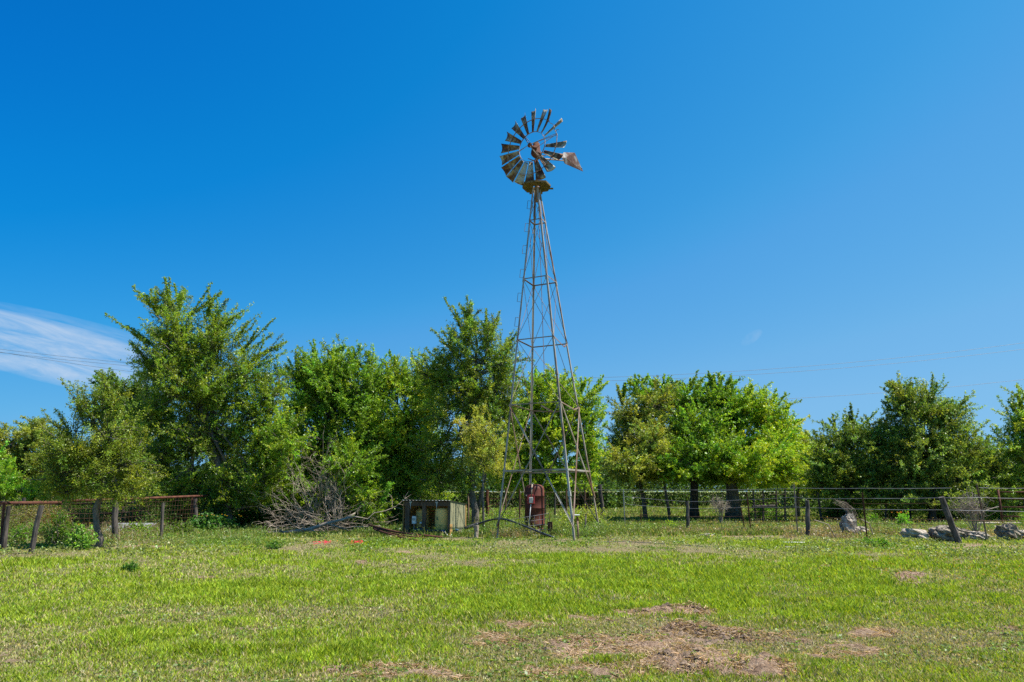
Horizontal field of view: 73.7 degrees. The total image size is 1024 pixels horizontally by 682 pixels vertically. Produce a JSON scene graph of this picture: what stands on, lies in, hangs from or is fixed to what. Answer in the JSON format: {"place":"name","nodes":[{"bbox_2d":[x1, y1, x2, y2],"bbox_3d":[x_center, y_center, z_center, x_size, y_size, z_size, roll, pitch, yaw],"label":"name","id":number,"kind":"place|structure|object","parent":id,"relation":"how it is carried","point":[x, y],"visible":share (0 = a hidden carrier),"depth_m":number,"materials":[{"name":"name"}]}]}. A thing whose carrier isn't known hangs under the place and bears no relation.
{"place":"outdoors","nodes":[
{"label":"outdoors","id":0,"kind":"place"},
{"bbox_2d":[2,343,1019,378],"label":"power line","id":1,"kind":"object","parent":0,"point":[628,376],"visible":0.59,"depth_m":76.27,"materials":[{"name":"black metal"}]},
{"bbox_2d":[0,349,1021,381],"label":"power line","id":2,"kind":"object","parent":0,"point":[623,380],"visible":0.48,"depth_m":76.20,"materials":[{"name":"black metal"}]},
{"bbox_2d":[0,491,1023,681],"bbox_3d":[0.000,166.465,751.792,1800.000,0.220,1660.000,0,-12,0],"label":"ground","id":3,"kind":"structure","parent":0,"point":[758,666],"depth_m":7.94,"materials":[{"name":"green plant"}]},
{"bbox_2d":[0,506,23,531],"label":"bush","id":4,"kind":"object","parent":3,"relation":"on","point":[14,524],"visible":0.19,"depth_m":21.50,"materials":[{"name":"green plant"}]},
{"bbox_2d":[0,518,40,542],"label":"bush","id":5,"kind":"object","parent":3,"relation":"on","point":[24,531],"visible":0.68,"depth_m":19.65,"materials":[{"name":"green plant"}]},
{"bbox_2d":[0,500,46,530],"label":"bush","id":6,"kind":"object","parent":3,"relation":"on","point":[17,515],"visible":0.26,"depth_m":23.23,"materials":[{"name":"green plant"}]},
{"bbox_2d":[25,518,52,540],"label":"bush","id":7,"kind":"object","parent":3,"relation":"on","point":[41,526],"visible":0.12,"depth_m":20.42,"materials":[{"name":"green plant"}]},
{"bbox_2d":[0,415,80,499],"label":"live oak","id":8,"kind":"object","parent":3,"relation":"on","point":[19,448],"visible":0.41,"depth_m":33.27,"materials":[{"name":"green plant"}]},
{"bbox_2d":[0,439,83,505],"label":"tree","id":9,"kind":"object","parent":3,"relation":"on","point":[8,487],"visible":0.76,"depth_m":26.70,"materials":[{"name":"green plant"}]},
{"bbox_2d":[7,473,77,519],"bbox_3d":[-20.929,7.169,30.223,4.024,2.810,3.346,0,-12,0],"label":"bush","id":10,"kind":"object","parent":3,"relation":"on","point":[18,506],"visible":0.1,"depth_m":29.77,"materials":[{"name":"green plant"}]},
{"bbox_2d":[25,496,77,528],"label":"bush","id":11,"kind":"object","parent":3,"relation":"on","point":[48,514],"visible":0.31,"depth_m":24.61,"materials":[{"name":"green plant"}]},
{"bbox_2d":[37,505,82,544],"bbox_3d":[-12.305,5.196,18.598,1.125,1.424,0.946,-8,-15,32],"label":"bush","id":12,"kind":"object","parent":3,"relation":"on","point":[59,535],"visible":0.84,"depth_m":18.54,"materials":[{"name":"green plant"}]},
{"bbox_2d":[0,498,149,518],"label":"corral fence","id":13,"kind":"object","parent":3,"relation":"on","point":[104,513],"visible":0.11,"depth_m":27.48,"materials":[{"name":"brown wood"}]},
{"bbox_2d":[63,523,98,549],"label":"bush","id":14,"kind":"object","parent":3,"relation":"on","point":[76,539],"visible":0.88,"depth_m":16.77,"materials":[{"name":"green plant"}]},
{"bbox_2d":[65,503,109,528],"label":"bush","id":15,"kind":"object","parent":3,"relation":"on","point":[87,521],"visible":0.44,"depth_m":25.52,"materials":[{"name":"green plant"}]},
{"bbox_2d":[15,369,170,547],"bbox_3d":[-10.992,3.128,17.867,3.750,4.774,2.409,0,-12,0],"label":"oak tree","id":16,"kind":"object","parent":3,"relation":"on","point":[103,455],"visible":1,"depth_m":17.69,"materials":[{"name":"green plant"}]},
{"bbox_2d":[64,479,131,521],"bbox_3d":[-18.520,7.211,30.708,3.480,2.888,3.441,11,-17,-42],"label":"bush","id":17,"kind":"object","parent":3,"relation":"on","point":[102,510],"visible":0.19,"depth_m":30.16,"materials":[{"name":"green plant"}]},
{"bbox_2d":[0,494,219,553],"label":"pipe rail fence","id":18,"kind":"object","parent":3,"relation":"on","point":[4,518],"visible":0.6,"depth_m":19.59,"materials":[{"name":"brown metal"}]},
{"bbox_2d":[78,367,176,508],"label":"oak tree","id":19,"kind":"object","parent":3,"relation":"on","point":[117,384],"visible":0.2,"depth_m":28.36,"materials":[{"name":"green plant"}]},
{"bbox_2d":[120,560,139,571],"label":"weed","id":20,"kind":"object","parent":3,"relation":"on","point":[132,565],"visible":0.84,"depth_m":12.75,"materials":[{"name":"green plant"}]},
{"bbox_2d":[104,523,155,530],"bbox_3d":[-13.339,6.526,23.753,1.500,0.343,0.848,0,-12,0],"label":"tin sheet","id":21,"kind":"object","parent":3,"relation":"on","point":[136,524],"visible":0.07,"depth_m":24.06,"materials":[{"name":"silver metal"}]},
{"bbox_2d":[101,485,169,524],"bbox_3d":[-15.725,7.736,29.483,4.312,4.577,3.263,4,-13,-18],"label":"bush","id":22,"kind":"object","parent":3,"relation":"on","point":[153,505],"visible":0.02,"depth_m":29.04,"materials":[{"name":"green plant"}]},
{"bbox_2d":[118,501,154,522],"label":"bush","id":23,"kind":"object","parent":3,"relation":"on","point":[128,517],"visible":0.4,"depth_m":26.42,"materials":[{"name":"green plant"}]},
{"bbox_2d":[120,519,159,535],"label":"bush","id":24,"kind":"object","parent":3,"relation":"on","point":[133,525],"visible":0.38,"depth_m":21.73,"materials":[{"name":"green plant"}]},
{"bbox_2d":[133,495,182,528],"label":"bush","id":25,"kind":"object","parent":3,"relation":"on","point":[158,516],"visible":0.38,"depth_m":24.94,"materials":[{"name":"green plant"}]},
{"bbox_2d":[148,499,206,525],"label":"bush","id":26,"kind":"object","parent":3,"relation":"on","point":[176,513],"visible":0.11,"depth_m":27.04,"materials":[{"name":"green plant"}]},
{"bbox_2d":[164,517,199,533],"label":"bush","id":27,"kind":"object","parent":3,"relation":"on","point":[186,527],"visible":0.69,"depth_m":22.71,"materials":[{"name":"green plant"}]},
{"bbox_2d":[181,496,230,522],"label":"bush","id":28,"kind":"object","parent":3,"relation":"on","point":[210,510],"visible":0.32,"depth_m":25.57,"materials":[{"name":"green plant"}]},
{"bbox_2d":[104,276,310,521],"bbox_3d":[-12.047,2.490,27.383,8.559,10.123,5.438,0,-12,0],"label":"oak tree","id":29,"kind":"object","parent":3,"relation":"on","point":[187,361],"visible":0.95,"depth_m":26.45,"materials":[{"name":"green plant"}]},
{"bbox_2d":[176,512,245,531],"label":"leafy plant","id":30,"kind":"object","parent":3,"relation":"on","point":[216,520],"visible":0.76,"depth_m":24.24,"materials":[{"name":"green plant"}]},
{"bbox_2d":[233,493,285,525],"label":"bush","id":31,"kind":"object","parent":3,"relation":"on","point":[248,515],"visible":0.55,"depth_m":27.69,"materials":[{"name":"green plant"}]},
{"bbox_2d":[243,481,292,524],"bbox_3d":[-10.412,6.983,29.694,3.901,3.002,3.338,0,-12,0],"label":"bush","id":32,"kind":"object","parent":3,"relation":"on","point":[273,509],"visible":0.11,"depth_m":29.25,"materials":[{"name":"green plant"}]},
{"bbox_2d":[265,540,281,549],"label":"weed","id":33,"kind":"object","parent":3,"relation":"on","point":[272,546],"visible":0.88,"depth_m":17.27,"materials":[{"name":"green plant"}]},
{"bbox_2d":[267,500,320,526],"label":"bush","id":34,"kind":"object","parent":3,"relation":"on","point":[287,513],"visible":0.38,"depth_m":28.09,"materials":[{"name":"green plant"}]},
{"bbox_2d":[272,428,354,530],"bbox_3d":[-7.390,5.141,25.455,3.275,3.893,2.506,3,-13,-13],"label":"dead brush","id":35,"kind":"object","parent":3,"relation":"on","point":[325,491],"visible":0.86,"depth_m":25.30,"materials":[{"name":"brown wood"}]},
{"bbox_2d":[249,484,380,531],"bbox_3d":[-7.138,6.174,24.554,5.091,2.077,2.139,0,-12,0],"label":"dead brush","id":36,"kind":"object","parent":3,"relation":"on","point":[307,523],"visible":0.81,"depth_m":24.41,"materials":[{"name":"grey wood"}]},
{"bbox_2d":[247,334,413,526],"bbox_3d":[-7.638,3.422,27.419,7.082,8.322,6.139,0,-12,0],"label":"hackberry tree","id":37,"kind":"object","parent":3,"relation":"on","point":[330,391],"visible":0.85,"depth_m":27.64,"materials":[{"name":"green plant"}]},
{"bbox_2d":[308,459,356,528],"bbox_3d":[-6.616,5.600,25.035,1.969,2.601,2.336,0,-12,0],"label":"dead brush","id":38,"kind":"object","parent":3,"relation":"on","point":[334,507],"visible":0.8,"depth_m":25.06,"materials":[{"name":"brown wood"}]},
{"bbox_2d":[266,494,409,532],"bbox_3d":[-6.494,6.027,23.248,6.080,1.743,1.488,2,-13,-10],"label":"fallen limb","id":39,"kind":"object","parent":3,"relation":"on","point":[313,528],"visible":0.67,"depth_m":23.66,"materials":[{"name":"brown wood"}]},
{"bbox_2d":[323,495,383,525],"bbox_3d":[-6.702,6.972,28.129,2.824,2.187,2.358,0,-12,0],"label":"bush","id":40,"kind":"object","parent":3,"relation":"on","point":[364,522],"visible":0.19,"depth_m":27.83,"materials":[{"name":"green plant"}]},
{"bbox_2d":[333,490,402,524],"bbox_3d":[-5.347,6.262,25.767,2.352,1.631,1.937,0,-12,0],"label":"dead brush","id":41,"kind":"object","parent":3,"relation":"on","point":[375,510],"visible":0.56,"depth_m":25.82,"materials":[{"name":"brown wood"}]},
{"bbox_2d":[368,524,420,536],"bbox_3d":[-3.910,6.314,22.733,2.400,0.374,0.070,-8,-15,32],"label":"rusty pipe","id":42,"kind":"object","parent":3,"relation":"on","point":[370,525],"visible":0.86,"depth_m":22.76,"materials":[{"name":"brown metal"}]},
{"bbox_2d":[373,529,417,540],"bbox_3d":[-3.730,6.180,21.766,0.060,0.256,3.223,9,-15,-34],"label":"rusty pipe","id":43,"kind":"object","parent":3,"relation":"on","point":[391,534],"visible":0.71,"depth_m":22.02,"materials":[{"name":"brown metal"}]},
{"bbox_2d":[371,484,432,525],"bbox_3d":[-4.390,7.121,27.801,2.767,2.515,2.359,0,-12,0],"label":"bush","id":44,"kind":"object","parent":3,"relation":"on","point":[399,517],"visible":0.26,"depth_m":27.73,"materials":[{"name":"green plant"}]},
{"bbox_2d":[345,346,461,524],"bbox_3d":[-4.641,4.157,29.518,5.426,7.846,4.240,0,-12,0],"label":"hackberry tree","id":45,"kind":"object","parent":3,"relation":"on","point":[400,376],"visible":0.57,"depth_m":28.88,"materials":[{"name":"green plant"}]},
{"bbox_2d":[372,527,442,537],"bbox_3d":[-3.471,6.303,22.468,2.940,0.263,0.060,-7,-14,30],"label":"rusty pipe","id":46,"kind":"object","parent":3,"relation":"on","point":[411,533],"visible":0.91,"depth_m":22.12,"materials":[{"name":"brown metal"}]},
{"bbox_2d":[381,530,434,539],"bbox_3d":[-3.389,6.225,21.910,2.948,0.201,0.044,-12,-17,42],"label":"rusty pipe","id":47,"kind":"object","parent":3,"relation":"on","point":[405,535],"visible":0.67,"depth_m":21.88,"materials":[{"name":"brown metal"}]},
{"bbox_2d":[412,516,416,532],"bbox_3d":[-3.370,6.370,23.470,0.150,0.680,0.106,-5,-14,23],"label":"control box","id":48,"kind":"object","parent":3,"relation":"on","point":[414,520],"visible":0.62,"depth_m":23.47,"materials":[{"name":"white plastic"}]},
{"bbox_2d":[415,509,428,531],"bbox_3d":[-3.148,6.360,23.957,0.479,0.908,0.479,0,-12,0],"label":"pressure tank","id":49,"kind":"object","parent":3,"relation":"on","point":[419,516],"visible":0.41,"depth_m":23.80,"materials":[{"name":"green metal"}]},
{"bbox_2d":[402,500,465,534],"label":"pump shed","id":50,"kind":"structure","parent":3,"relation":"on","point":[456,515],"depth_m":23.48,"materials":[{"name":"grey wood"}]},
{"bbox_2d":[464,523,478,529],"bbox_3d":[-1.593,6.453,23.669,0.998,0.334,0.215,-4,-13,18],"label":"capped pipe","id":51,"kind":"object","parent":50,"relation":"attached to","point":[470,526],"visible":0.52,"depth_m":23.60,"materials":[{"name":"grey metal"}]},
{"bbox_2d":[435,508,447,532],"bbox_3d":[-2.342,6.202,23.378,0.589,0.968,0.589,0,-12,0],"label":"pressure tank","id":52,"kind":"object","parent":3,"relation":"on","point":[441,516],"visible":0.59,"depth_m":23.15,"materials":[{"name":"green metal"}]},
{"bbox_2d":[404,295,537,525],"bbox_3d":[-1.702,2.894,27.985,5.559,9.638,4.325,0,-12,0],"label":"oak tree","id":53,"kind":"object","parent":3,"relation":"on","point":[447,380],"visible":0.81,"depth_m":27.32,"materials":[{"name":"green plant"}]},
{"bbox_2d":[473,525,478,537],"bbox_3d":[-1.160,6.157,21.884,0.193,0.487,0.188,0,-12,0],"label":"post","id":54,"kind":"object","parent":3,"relation":"on","point":[476,529],"visible":0.79,"depth_m":21.85,"materials":[{"name":"beige wood"}]},
{"bbox_2d":[452,397,511,528],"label":"elm sapling","id":55,"kind":"object","parent":3,"relation":"on","point":[488,444],"visible":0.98,"depth_m":25.52,"materials":[{"name":"green plant"}]},
{"bbox_2d":[479,505,516,527],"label":"bush","id":56,"kind":"object","parent":3,"relation":"on","point":[503,516],"visible":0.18,"depth_m":25.88,"materials":[{"name":"green plant"}]},
{"bbox_2d":[0,523,1023,558],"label":"ground weeds","id":57,"kind":"object","parent":3,"relation":"on","point":[50,548],"visible":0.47,"depth_m":18.25,"materials":[{"name":"green plant"}]},
{"bbox_2d":[0,554,1023,681],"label":"lawn weeds","id":58,"kind":"object","parent":3,"relation":"on","point":[519,669],"visible":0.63,"depth_m":6.37,"materials":[{"name":"green plant"}]},
{"bbox_2d":[0,438,1023,510],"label":"distant trees","id":59,"kind":"object","parent":3,"relation":"on","point":[615,501],"visible":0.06,"depth_m":59.57,"materials":[{"name":"green plant"}]},
{"bbox_2d":[0,554,1023,681],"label":"straw","id":60,"kind":"object","parent":3,"relation":"on","point":[500,644],"visible":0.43,"depth_m":6.82,"materials":[{"name":"beige plant"}]},
{"bbox_2d":[7,505,1023,545],"bbox_3d":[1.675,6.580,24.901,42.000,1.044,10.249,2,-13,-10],"label":"rough weeds","id":61,"kind":"object","parent":3,"relation":"on","point":[593,529],"visible":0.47,"depth_m":22.95,"materials":[{"name":"green plant"}]},
{"bbox_2d":[478,518,553,537],"bbox_3d":[0.032,6.126,22.413,3.113,0.610,0.392,-9,-15,36],"label":"black pipe","id":62,"kind":"object","parent":3,"relation":"on","point":[530,528],"visible":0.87,"depth_m":22.10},
{"bbox_2d":[505,513,550,535],"bbox_3d":[0.535,6.038,22.364,1.517,0.849,0.076,-1,-12,5],"label":"wire panel","id":63,"kind":"object","parent":3,"relation":"on","point":[534,520],"visible":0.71,"depth_m":22.37,"materials":[{"name":"grey metal"}]},
{"bbox_2d":[524,483,544,533],"bbox_3d":[0.707,5.693,23.058,0.685,1.766,1.022,-5,-13,21],"label":"pressure tank","id":64,"kind":"object","parent":3,"relation":"on","point":[534,499],"visible":0.84,"depth_m":22.96,"materials":[{"name":"metal"}]},
{"bbox_2d":[466,484,604,524],"bbox_3d":[0.928,6.866,28.091,5.756,1.884,0.500,-1,-12,3],"label":"field fence","id":65,"kind":"object","parent":3,"relation":"on","point":[601,504],"visible":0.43,"depth_m":28.16,"materials":[{"name":"metal"}]},
{"bbox_2d":[60,496,1022,537],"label":"pasture grass","id":66,"kind":"structure","parent":3,"relation":"on","point":[618,516],"depth_m":27.64,"materials":[{"name":"green plant"}]},
{"bbox_2d":[480,363,611,518],"bbox_3d":[1.483,4.639,31.142,6.280,7.456,3.569,0,-12,0],"label":"pecan tree","id":67,"kind":"object","parent":3,"relation":"on","point":[544,451],"visible":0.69,"depth_m":30.87,"materials":[{"name":"green plant"}]},
{"bbox_2d":[496,108,600,540],"bbox_3d":[1.468,-0.782,24.861,3.237,15.464,5.041,-6,-14,24],"label":"windmill","id":68,"kind":"object","parent":3,"relation":"on","point":[568,158],"visible":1,"depth_m":24.36,"materials":[{"name":"metal"}]},
{"bbox_2d":[553,506,589,528],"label":"bush","id":69,"kind":"object","parent":3,"relation":"on","point":[575,521],"visible":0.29,"depth_m":24.52,"materials":[{"name":"green plant"}]},
{"bbox_2d":[574,514,578,537],"bbox_3d":[2.038,5.854,21.339,0.170,0.838,0.070,0,-12,0],"label":"standpipe","id":70,"kind":"object","parent":3,"relation":"on","point":[577,525],"visible":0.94,"depth_m":21.34,"materials":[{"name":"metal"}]},
{"bbox_2d":[579,503,612,528],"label":"bush","id":71,"kind":"object","parent":3,"relation":"on","point":[591,517],"visible":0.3,"depth_m":24.48,"materials":[{"name":"green plant"}]},
{"bbox_2d":[351,600,899,679],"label":"dry litter","id":72,"kind":"object","parent":3,"relation":"on","point":[645,661],"visible":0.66,"depth_m":6.25,"materials":[{"name":"beige plant"}]},
{"bbox_2d":[598,375,686,518],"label":"oak tree","id":73,"kind":"object","parent":3,"relation":"on","point":[642,443],"visible":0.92,"depth_m":34.78,"materials":[{"name":"green plant"}]},
{"bbox_2d":[517,602,797,681],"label":"dry grass patch","id":74,"kind":"object","parent":3,"relation":"on","point":[699,640],"visible":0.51,"depth_m":6.60,"materials":[{"name":"beige plant"}]},
{"bbox_2d":[608,541,710,546],"bbox_3d":[3.953,5.686,19.133,3.352,0.041,0.559,-7,-14,29],"label":"dirt patch","id":75,"kind":"object","parent":3,"relation":"on","point":[654,543],"visible":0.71,"depth_m":19.19,"materials":[{"name":"brown soil"}]},
{"bbox_2d":[621,370,760,518],"bbox_3d":[9.913,5.286,35.376,8.045,8.092,8.608,0,-12,0],"label":"mulberry tree","id":76,"kind":"object","parent":3,"relation":"on","point":[697,448],"visible":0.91,"depth_m":34.75,"materials":[{"name":"green plant"}]},
{"bbox_2d":[709,492,729,524],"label":"dead bush","id":77,"kind":"object","parent":3,"relation":"on","point":[720,510],"visible":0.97,"depth_m":28.82,"materials":[{"name":"grey wood"}]},
{"bbox_2d":[713,378,810,519],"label":"hackberry tree","id":78,"kind":"object","parent":3,"relation":"on","point":[770,455],"visible":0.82,"depth_m":35.56,"materials":[{"name":"green plant"}]},
{"bbox_2d":[744,502,789,521],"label":"bush","id":79,"kind":"object","parent":3,"relation":"on","point":[769,512],"visible":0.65,"depth_m":32.77,"materials":[{"name":"green plant"}]},
{"bbox_2d":[773,425,824,516],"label":"hackberry tree","id":80,"kind":"object","parent":3,"relation":"on","point":[808,448],"visible":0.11,"depth_m":37.89,"materials":[{"name":"green plant"}]},
{"bbox_2d":[597,484,1023,542],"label":"barbed wire fence","id":81,"kind":"object","parent":3,"relation":"on","point":[949,518],"visible":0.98,"depth_m":21.20,"materials":[{"name":"metal"}]},
{"bbox_2d":[606,486,1020,521],"bbox_3d":[15.074,7.742,31.978,21.282,1.830,0.328,0,-12,0],"label":"pasture fence","id":82,"kind":"object","parent":3,"relation":"on","point":[819,511],"visible":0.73,"depth_m":32.00,"materials":[{"name":"grey metal"}]},
{"bbox_2d":[809,494,878,519],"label":"bush","id":83,"kind":"object","parent":3,"relation":"on","point":[833,515],"visible":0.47,"depth_m":33.53,"materials":[{"name":"green plant"}]},
{"bbox_2d":[839,513,858,533],"bbox_3d":[11.048,6.119,22.331,0.493,0.952,0.509,0,-12,0],"label":"rock","id":84,"kind":"object","parent":3,"relation":"on","point":[849,527],"visible":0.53,"depth_m":22.25,"materials":[{"name":"stone"}]},
{"bbox_2d":[833,500,857,517],"bbox_3d":[11.023,5.554,22.514,0.814,0.634,0.202,0,-12,0],"label":"twig bundle","id":85,"kind":"object","parent":84,"relation":"on","point":[840,502],"visible":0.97,"depth_m":22.54,"materials":[{"name":"brown wood"}]},
{"bbox_2d":[789,402,924,515],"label":"vine covered tree","id":86,"kind":"object","parent":3,"relation":"on","point":[834,468],"visible":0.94,"depth_m":32.44,"materials":[{"name":"green plant"}]},
{"bbox_2d":[857,526,868,532],"bbox_3d":[11.515,6.300,22.554,0.504,0.360,0.420,-6,-14,26],"label":"rock","id":87,"kind":"object","parent":3,"relation":"on","point":[860,528],"visible":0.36,"depth_m":22.46,"materials":[{"name":"stone"}]},
{"bbox_2d":[866,512,881,521],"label":"bush","id":88,"kind":"object","parent":3,"relation":"on","point":[872,517],"visible":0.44,"depth_m":29.98,"materials":[{"name":"green plant"}]},
{"bbox_2d":[863,536,895,546],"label":"weed","id":89,"kind":"object","parent":3,"relation":"on","point":[884,542],"visible":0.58,"depth_m":17.99,"materials":[{"name":"green plant"}]},
{"bbox_2d":[858,503,923,519],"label":"bush","id":90,"kind":"object","parent":3,"relation":"on","point":[890,515],"visible":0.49,"depth_m":33.60,"materials":[{"name":"green plant"}]},
{"bbox_2d":[894,508,912,525],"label":"flowering plant","id":91,"kind":"object","parent":3,"relation":"on","point":[902,518],"visible":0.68,"depth_m":26.46,"materials":[{"name":"green plant"}]},
{"bbox_2d":[900,528,929,539],"bbox_3d":[11.966,5.772,20.269,0.772,0.428,0.774,-6,-14,26],"label":"rock","id":92,"kind":"object","parent":3,"relation":"on","point":[914,533],"visible":0.55,"depth_m":20.04,"materials":[{"name":"stone"}]},
{"bbox_2d":[818,540,1011,581],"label":"wildflowers","id":93,"kind":"object","parent":3,"relation":"on","point":[922,564],"visible":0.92,"depth_m":12.81,"materials":[{"name":"green plant"}]},
{"bbox_2d":[861,370,1006,521],"bbox_3d":[19.480,5.016,32.335,6.376,7.379,5.685,0,-12,0],"label":"vine covered tree","id":94,"kind":"object","parent":3,"relation":"on","point":[933,452],"visible":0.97,"depth_m":31.55,"materials":[{"name":"green plant"}]},
{"bbox_2d":[928,525,961,541],"bbox_3d":[12.587,5.660,19.932,0.918,0.558,0.840,-10,-16,37],"label":"rock","id":95,"kind":"object","parent":3,"relation":"on","point":[942,532],"visible":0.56,"depth_m":19.71,"materials":[{"name":"stone"}]},
{"bbox_2d":[915,505,974,520],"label":"bush","id":96,"kind":"object","parent":3,"relation":"on","point":[943,517],"visible":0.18,"depth_m":33.04,"materials":[{"name":"green plant"}]},
{"bbox_2d":[956,527,969,538],"bbox_3d":[13.470,5.811,20.478,0.475,0.448,0.610,0,-12,0],"label":"rock","id":97,"kind":"object","parent":3,"relation":"on","point":[964,533],"visible":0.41,"depth_m":20.30,"materials":[{"name":"stone"}]},
{"bbox_2d":[948,485,993,531],"bbox_3d":[14.158,5.280,21.034,1.258,1.622,1.207,0,-12,0],"label":"dead bush","id":98,"kind":"object","parent":3,"relation":"on","point":[973,516],"visible":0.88,"depth_m":21.06,"materials":[{"name":"grey wood"}]},
{"bbox_2d":[967,531,989,539],"bbox_3d":[13.707,5.789,20.177,0.495,0.338,0.661,0,-12,0],"label":"rock","id":99,"kind":"object","parent":3,"relation":"on","point":[977,534],"visible":0.63,"depth_m":20.00,"materials":[{"name":"stone"}]},
{"bbox_2d":[954,424,1023,521],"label":"tree","id":100,"kind":"object","parent":3,"relation":"on","point":[989,450],"visible":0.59,"depth_m":31.79,"materials":[{"name":"green plant"}]},
{"bbox_2d":[974,496,1021,521],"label":"bush","id":101,"kind":"object","parent":3,"relation":"on","point":[995,515],"visible":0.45,"depth_m":31.66,"materials":[{"name":"green plant"}]},
{"bbox_2d":[985,382,1023,514],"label":"oak tree","id":102,"kind":"object","parent":3,"relation":"on","point":[1015,425],"visible":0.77,"depth_m":32.66,"materials":[{"name":"green plant"}]},
{"bbox_2d":[993,523,1021,540],"bbox_3d":[14.810,5.748,20.381,0.570,0.650,0.798,0,-12,0],"label":"rock","id":103,"kind":"object","parent":3,"relation":"on","point":[1008,530],"visible":0.74,"depth_m":20.24,"materials":[{"name":"stone"}]},
{"bbox_2d":[997,490,1023,521],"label":"metal gate","id":104,"kind":"structure","parent":3,"relation":"on","point":[1000,505],"depth_m":30.14,"materials":[{"name":"metal"}]},
{"bbox_2d":[1013,512,1023,525],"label":"bush","id":105,"kind":"object","parent":3,"relation":"on","point":[1022,519],"visible":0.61,"depth_m":28.30,"materials":[{"name":"green plant"}]},
{"bbox_2d":[0,0,1023,488],"label":"sky","id":106,"kind":"structure","parent":0,"point":[768,185],"materials":[{"name":"blue"}]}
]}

